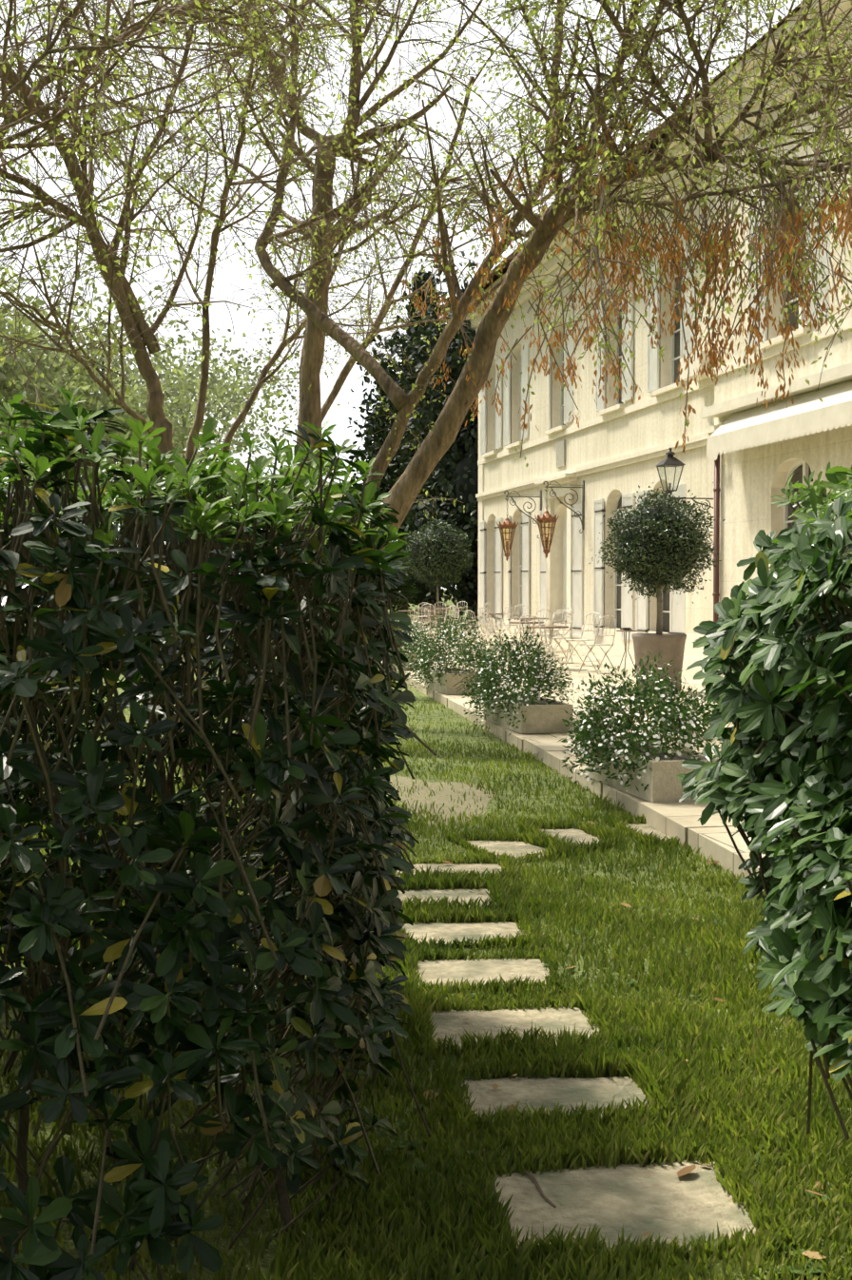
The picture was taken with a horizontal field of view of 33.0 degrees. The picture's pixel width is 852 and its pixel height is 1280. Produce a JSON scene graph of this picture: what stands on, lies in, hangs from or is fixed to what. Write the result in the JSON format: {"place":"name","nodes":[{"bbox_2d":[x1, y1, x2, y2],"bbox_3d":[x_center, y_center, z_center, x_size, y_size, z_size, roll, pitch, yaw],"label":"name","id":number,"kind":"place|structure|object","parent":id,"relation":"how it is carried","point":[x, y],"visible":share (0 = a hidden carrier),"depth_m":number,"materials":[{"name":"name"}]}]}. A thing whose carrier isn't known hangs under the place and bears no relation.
{"place":"outdoors","nodes":[
{"label":"outdoors","id":0,"kind":"place"},
{"bbox_2d":[0,0,802,589],"label":"sky","id":1,"kind":"structure","parent":0,"point":[235,273],"materials":[{"name":"white"}]},
{"bbox_2d":[346,244,476,527],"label":"tree","id":2,"kind":"object","parent":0,"point":[384,366],"visible":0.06,"depth_m":61.19,"materials":[{"name":"green plant"}]},
{"bbox_2d":[456,574,474,606],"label":"cypress","id":3,"kind":"object","parent":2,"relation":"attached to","point":[465,594],"visible":0.02,"depth_m":65.15,"materials":[{"name":"green plant"}]},
{"bbox_2d":[461,279,471,294],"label":"cypress foliage","id":4,"kind":"object","parent":3,"relation":"on","point":[463,288],"depth_m":65.00,"materials":[{"name":"green plant"}]},
{"bbox_2d":[0,589,851,1279],"bbox_3d":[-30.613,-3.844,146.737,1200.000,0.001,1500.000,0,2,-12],"label":"lawn ground","id":5,"kind":"structure","parent":0,"point":[264,1212],"depth_m":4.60,"materials":[{"name":"green plant"}]},
{"bbox_2d":[0,271,110,470],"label":"tree","id":6,"kind":"object","parent":5,"relation":"on","point":[22,358],"depth_m":48.73,"materials":[{"name":"green plant"}]},
{"bbox_2d":[1,300,206,521],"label":"tree","id":7,"kind":"object","parent":5,"relation":"on","point":[134,370],"depth_m":80.63,"materials":[{"name":"green plant"}]},
{"bbox_2d":[0,297,209,493],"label":"tree","id":8,"kind":"object","parent":5,"relation":"on","point":[96,396],"depth_m":52.52,"materials":[{"name":"green plant"}]},
{"bbox_2d":[0,245,259,553],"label":"tree","id":9,"kind":"object","parent":5,"relation":"on","point":[184,403],"depth_m":62.92,"materials":[{"name":"green plant"}]},
{"bbox_2d":[61,305,297,522],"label":"tree","id":10,"kind":"object","parent":5,"relation":"on","point":[227,399],"depth_m":72.68,"materials":[{"name":"green plant"}]},
{"bbox_2d":[0,0,423,787],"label":"tree","id":11,"kind":"object","parent":5,"relation":"on","point":[15,103],"depth_m":10.09,"materials":[{"name":"plant"}]},
{"bbox_2d":[0,0,416,425],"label":"tree spring leaves","id":12,"kind":"object","parent":11,"relation":"attached to","point":[114,149],"visible":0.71,"depth_m":9.82,"materials":[{"name":"green plant"}]},
{"bbox_2d":[0,403,436,1279],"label":"hedge","id":13,"kind":"object","parent":5,"relation":"on","point":[207,940],"depth_m":3.07,"materials":[{"name":"green plant"}]},
{"bbox_2d":[0,385,407,555],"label":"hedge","id":14,"kind":"object","parent":13,"relation":"on","point":[278,513],"visible":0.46,"depth_m":3.19,"materials":[{"name":"green plant"}]},
{"bbox_2d":[100,315,340,525],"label":"tree","id":15,"kind":"object","parent":5,"relation":"on","point":[265,391],"depth_m":87.16,"materials":[{"name":"green plant"}]},
{"bbox_2d":[98,0,571,690],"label":"upright tree","id":16,"kind":"object","parent":5,"relation":"on","point":[313,411],"depth_m":16.31,"materials":[{"name":"plant"}]},
{"bbox_2d":[101,0,574,416],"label":"upright tree spring leaves","id":17,"kind":"object","parent":16,"relation":"attached to","point":[390,187],"visible":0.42,"depth_m":16.87,"materials":[{"name":"green plant"}]},
{"bbox_2d":[346,331,408,583],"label":"tree","id":18,"kind":"object","parent":5,"relation":"on","point":[376,436],"visible":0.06,"depth_m":67.98,"materials":[{"name":"green plant"}]},
{"bbox_2d":[375,537,423,620],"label":"laurel bush","id":19,"kind":"object","parent":5,"relation":"on","point":[397,603],"depth_m":53.59,"materials":[{"name":"green plant"}]},
{"bbox_2d":[398,535,408,613],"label":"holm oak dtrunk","id":20,"kind":"object","parent":5,"relation":"on","point":[406,606],"depth_m":68.99,"materials":[{"name":"green plant"}]},
{"bbox_2d":[379,382,406,532],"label":"tree","id":21,"kind":"object","parent":20,"relation":"attached to","point":[389,486],"depth_m":68.09,"materials":[{"name":"green plant"}]},
{"bbox_2d":[407,340,436,605],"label":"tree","id":22,"kind":"object","parent":5,"relation":"on","point":[421,596],"visible":0.04,"depth_m":66.66,"materials":[{"name":"green plant"}]},
{"bbox_2d":[400,269,439,548],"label":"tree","id":23,"kind":"object","parent":22,"relation":"on","point":[409,313],"visible":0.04,"depth_m":66.39,"materials":[{"name":"green plant"}]},
{"bbox_2d":[419,605,427,619],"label":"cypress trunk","id":24,"kind":"object","parent":5,"relation":"on","point":[422,611],"visible":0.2,"depth_m":67.17,"materials":[{"name":"plant"}]},
{"bbox_2d":[379,260,478,524],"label":"tree","id":25,"kind":"object","parent":5,"relation":"on","point":[452,359],"visible":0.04,"depth_m":54.35,"materials":[{"name":"green plant"}]},
{"bbox_2d":[396,412,478,626],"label":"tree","id":26,"kind":"object","parent":5,"relation":"on","point":[441,483],"visible":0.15,"depth_m":52.61,"materials":[{"name":"green plant"}]},
{"bbox_2d":[446,447,478,577],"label":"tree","id":27,"kind":"object","parent":26,"relation":"on","point":[460,470],"visible":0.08,"depth_m":52.33,"materials":[{"name":"black"}]},
{"bbox_2d":[382,775,496,825],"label":"bare earth patches","id":28,"kind":"object","parent":5,"relation":"on","point":[443,795],"visible":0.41,"depth_m":10.48,"materials":[{"name":"beige soil"}]},
{"bbox_2d":[154,0,851,745],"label":"leaning tree","id":29,"kind":"object","parent":5,"relation":"on","point":[633,118],"depth_m":11.75,"materials":[{"name":"brown plant"}]},
{"bbox_2d":[147,0,851,518],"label":"leaning tree leaves","id":30,"kind":"object","parent":29,"relation":"attached to","point":[767,164],"visible":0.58,"depth_m":11.03,"materials":[{"name":"green plant"}]},
{"bbox_2d":[392,133,851,466],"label":"spring leaves","id":31,"kind":"object","parent":29,"relation":"attached to","point":[785,281],"visible":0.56,"depth_m":10.88,"materials":[{"name":"plant"}]},
{"bbox_2d":[399,95,851,457],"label":"pendulous twigs","id":32,"kind":"object","parent":29,"relation":"attached to","point":[792,212],"visible":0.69,"depth_m":10.95,"materials":[{"name":"brown plant"}]},
{"bbox_2d":[399,114,851,452],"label":"pendulous samaras","id":33,"kind":"object","parent":29,"relation":"attached to","point":[677,258],"visible":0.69,"depth_m":10.95,"materials":[{"name":"brown plant"}]},
{"bbox_2d":[381,620,765,891],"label":"terrace paving","id":34,"kind":"structure","parent":5,"relation":"on","point":[681,822],"depth_m":13.30,"materials":[{"name":"stone"}]},
{"bbox_2d":[426,605,448,627],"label":"chair","id":35,"kind":"object","parent":34,"relation":"on","point":[437,610],"visible":0.44,"depth_m":49.97,"materials":[{"name":"beige metal"}]},
{"bbox_2d":[387,601,617,674],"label":"garden chairs","id":36,"kind":"object","parent":34,"relation":"on","point":[548,643],"visible":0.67,"depth_m":28.66,"materials":[{"name":"beige metal"}]},
{"bbox_2d":[387,648,718,802],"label":"planters","id":37,"kind":"object","parent":34,"relation":"on","point":[663,781],"visible":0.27,"depth_m":10.74,"materials":[{"name":"beige stone"}]},
{"bbox_2d":[402,653,688,760],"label":"soil","id":38,"kind":"structure","parent":37,"relation":"in","point":[663,758],"depth_m":10.34,"materials":[{"name":"brown soil"}]},
{"bbox_2d":[380,608,734,791],"bbox_3d":[-0.592,-0.127,26.381,1.355,1.208,34.436,0,2,-7],"label":"daisy","id":39,"kind":"object","parent":38,"relation":"in","point":[488,674],"depth_m":10.43,"materials":[{"name":"plant"}]},
{"bbox_2d":[631,633,686,692],"bbox_3d":[3.172,0.308,19.576,0.742,0.780,0.742,0,2,-12],"label":"plant pot","id":40,"kind":"object","parent":34,"relation":"on","point":[669,647],"visible":0.79,"depth_m":19.29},
{"bbox_2d":[395,823,756,1253],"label":"stepping stones","id":41,"kind":"object","parent":5,"relation":"on","point":[665,1200],"visible":0.38,"depth_m":4.21,"materials":[{"name":"beige stone"}]},
{"bbox_2d":[524,1169,556,1207],"bbox_3d":[0.283,1.388,3.662,0.018,0.012,0.261,-1,2,-15],"label":"fallen twig","id":42,"kind":"object","parent":41,"relation":"on","point":[540,1190],"visible":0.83,"depth_m":3.63,"materials":[{"name":"brown wood"}]},
{"bbox_2d":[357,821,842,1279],"bbox_3d":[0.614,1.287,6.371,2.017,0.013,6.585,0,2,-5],"label":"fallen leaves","id":43,"kind":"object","parent":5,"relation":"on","point":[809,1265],"visible":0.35,"depth_m":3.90,"materials":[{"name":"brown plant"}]},
{"bbox_2d":[423,820,844,1276],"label":"fallen leaves","id":44,"kind":"object","parent":5,"relation":"on","point":[689,1169],"visible":0.48,"depth_m":3.74,"materials":[{"name":"brown plant"}]},
{"bbox_2d":[484,51,851,635],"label":"house walls","id":45,"kind":"structure","parent":5,"relation":"on","point":[746,476],"depth_m":30.24,"materials":[{"name":"beige paint"}]},
{"bbox_2d":[504,490,542,538],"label":"scroll bracket","id":46,"kind":"object","parent":45,"relation":"attached to","point":[540,502],"visible":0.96,"depth_m":40.73,"materials":[{"name":"grey metal"}]},
{"bbox_2d":[496,514,518,561],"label":"hanging lantern","id":47,"kind":"object","parent":46,"relation":"hanging from","point":[507,523],"visible":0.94,"depth_m":40.56,"materials":[{"name":"orange metal"}]},
{"bbox_2d":[500,527,513,552],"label":"lantern glass","id":48,"kind":"object","parent":47,"relation":"on","point":[508,536],"visible":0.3,"depth_m":40.64,"materials":[{"name":"yellow glass"}]},
{"bbox_2d":[556,439,565,467],"bbox_3d":[3.648,-5.042,38.852,0.060,0.700,0.720,0,2,-12],"label":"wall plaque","id":49,"kind":"object","parent":45,"relation":"attached to","point":[560,453],"depth_m":38.78,"materials":[{"name":"stone"}]},
{"bbox_2d":[543,480,584,533],"bbox_3d":[3.538,-3.420,36.915,1.092,1.360,0.060,0,2,-12],"label":"scroll bracket","id":50,"kind":"object","parent":45,"relation":"attached to","point":[583,505],"visible":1,"depth_m":36.97,"materials":[{"name":"grey metal"}]},
{"bbox_2d":[534,507,559,558],"bbox_3d":[3.093,-2.747,36.847,0.660,1.300,0.660,0,2,-12],"label":"hanging lantern","id":51,"kind":"object","parent":50,"relation":"hanging from","point":[547,517],"visible":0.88,"depth_m":36.76,"materials":[{"name":"orange metal"}]},
{"bbox_2d":[540,522,555,548],"bbox_3d":[3.093,-2.672,36.850,0.395,0.750,0.456,0,2,-12],"label":"lantern glass","id":52,"kind":"object","parent":51,"relation":"on","point":[548,533],"visible":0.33,"depth_m":36.88,"materials":[{"name":"yellow glass"}]},
{"bbox_2d":[446,0,807,310],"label":"house roof","id":53,"kind":"structure","parent":45,"relation":"on","point":[715,79],"depth_m":30.61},
{"bbox_2d":[485,159,803,631],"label":"window frames","id":54,"kind":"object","parent":45,"relation":"attached to","point":[777,486],"visible":0.21,"depth_m":39.52,"materials":[{"name":"white wood"}]},
{"bbox_2d":[493,166,813,628],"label":"window frames","id":55,"kind":"structure","parent":54,"relation":"in","point":[805,466],"depth_m":35.19,"materials":[{"name":"white wood"}]},
{"bbox_2d":[496,170,813,632],"bbox_3d":[5.892,-4.100,28.852,0.294,8.550,37.151,0,2,-11],"label":"window glass","id":56,"kind":"object","parent":55,"relation":"in","point":[797,473],"visible":0.02,"depth_m":31.53,"materials":[{"name":"grey glass"}]},
{"bbox_2d":[479,145,830,639],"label":"window shutters","id":57,"kind":"object","parent":45,"relation":"attached to","point":[677,600],"visible":0.52,"depth_m":35.80,"materials":[{"name":"white wood"}]},
{"bbox_2d":[480,498,681,633],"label":"shutter hinges","id":58,"kind":"object","parent":57,"relation":"attached to","point":[603,568],"visible":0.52,"depth_m":35.94,"materials":[{"name":"metal"}]},
{"bbox_2d":[465,0,851,657],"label":"building trim","id":59,"kind":"structure","parent":45,"relation":"attached to","point":[552,268],"depth_m":33.42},
{"bbox_2d":[712,453,720,622],"bbox_3d":[5.701,-4.580,27.827,0.164,9.615,0.842,1,2,24],"label":"down pipe","id":60,"kind":"object","parent":45,"relation":"attached to","point":[716,545],"visible":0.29,"depth_m":27.57,"materials":[{"name":"brown"}]},
{"bbox_2d":[701,362,851,460],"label":"awning","id":61,"kind":"object","parent":45,"relation":"attached to","point":[802,415],"visible":1,"depth_m":24.05,"materials":[{"name":"fabric"}]},
{"bbox_2d":[676,465,851,1140],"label":"shrub","id":62,"kind":"object","parent":5,"relation":"on","point":[794,928],"depth_m":2.40,"materials":[{"name":"green plant"}]},
{"bbox_2d":[771,461,851,543],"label":"leaves","id":63,"kind":"object","parent":62,"relation":"on","point":[836,477],"visible":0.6,"depth_m":2.98,"materials":[{"name":"green plant"}]},
{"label":"holm oak trunk","id":64,"kind":"object","parent":5,"relation":"on","visible":0},
{"bbox_2d":[446,377,478,473],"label":"tree","id":65,"kind":"object","parent":64,"relation":"attached to","point":[463,425],"depth_m":55.17,"materials":[{"name":"green plant"}]},
{"bbox_2d":[398,510,477,606],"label":"topiary","id":66,"kind":"object","parent":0,"point":[449,579],"depth_m":49.61,"materials":[{"name":"green plant"}]},
{"bbox_2d":[398,607,637,671],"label":"bistro table tops","id":67,"kind":"object","parent":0,"point":[545,627],"visible":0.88,"depth_m":24.96,"materials":[{"name":"beige metal"}]},
{"bbox_2d":[588,482,725,635],"bbox_3d":[3.136,-1.073,19.498,1.760,2.150,1.747,0,2,-12],"label":"topiary","id":68,"kind":"object","parent":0,"point":[672,581],"depth_m":19.17,"materials":[{"name":"green plant"}]},
{"bbox_2d":[656,447,713,509],"bbox_3d":[5.213,-3.137,28.515,1.255,1.350,0.470,0,2,-12],"label":"wall lantern","id":69,"kind":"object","parent":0,"point":[669,459],"depth_m":28.39,"materials":[{"name":"black metal"}]}
]}

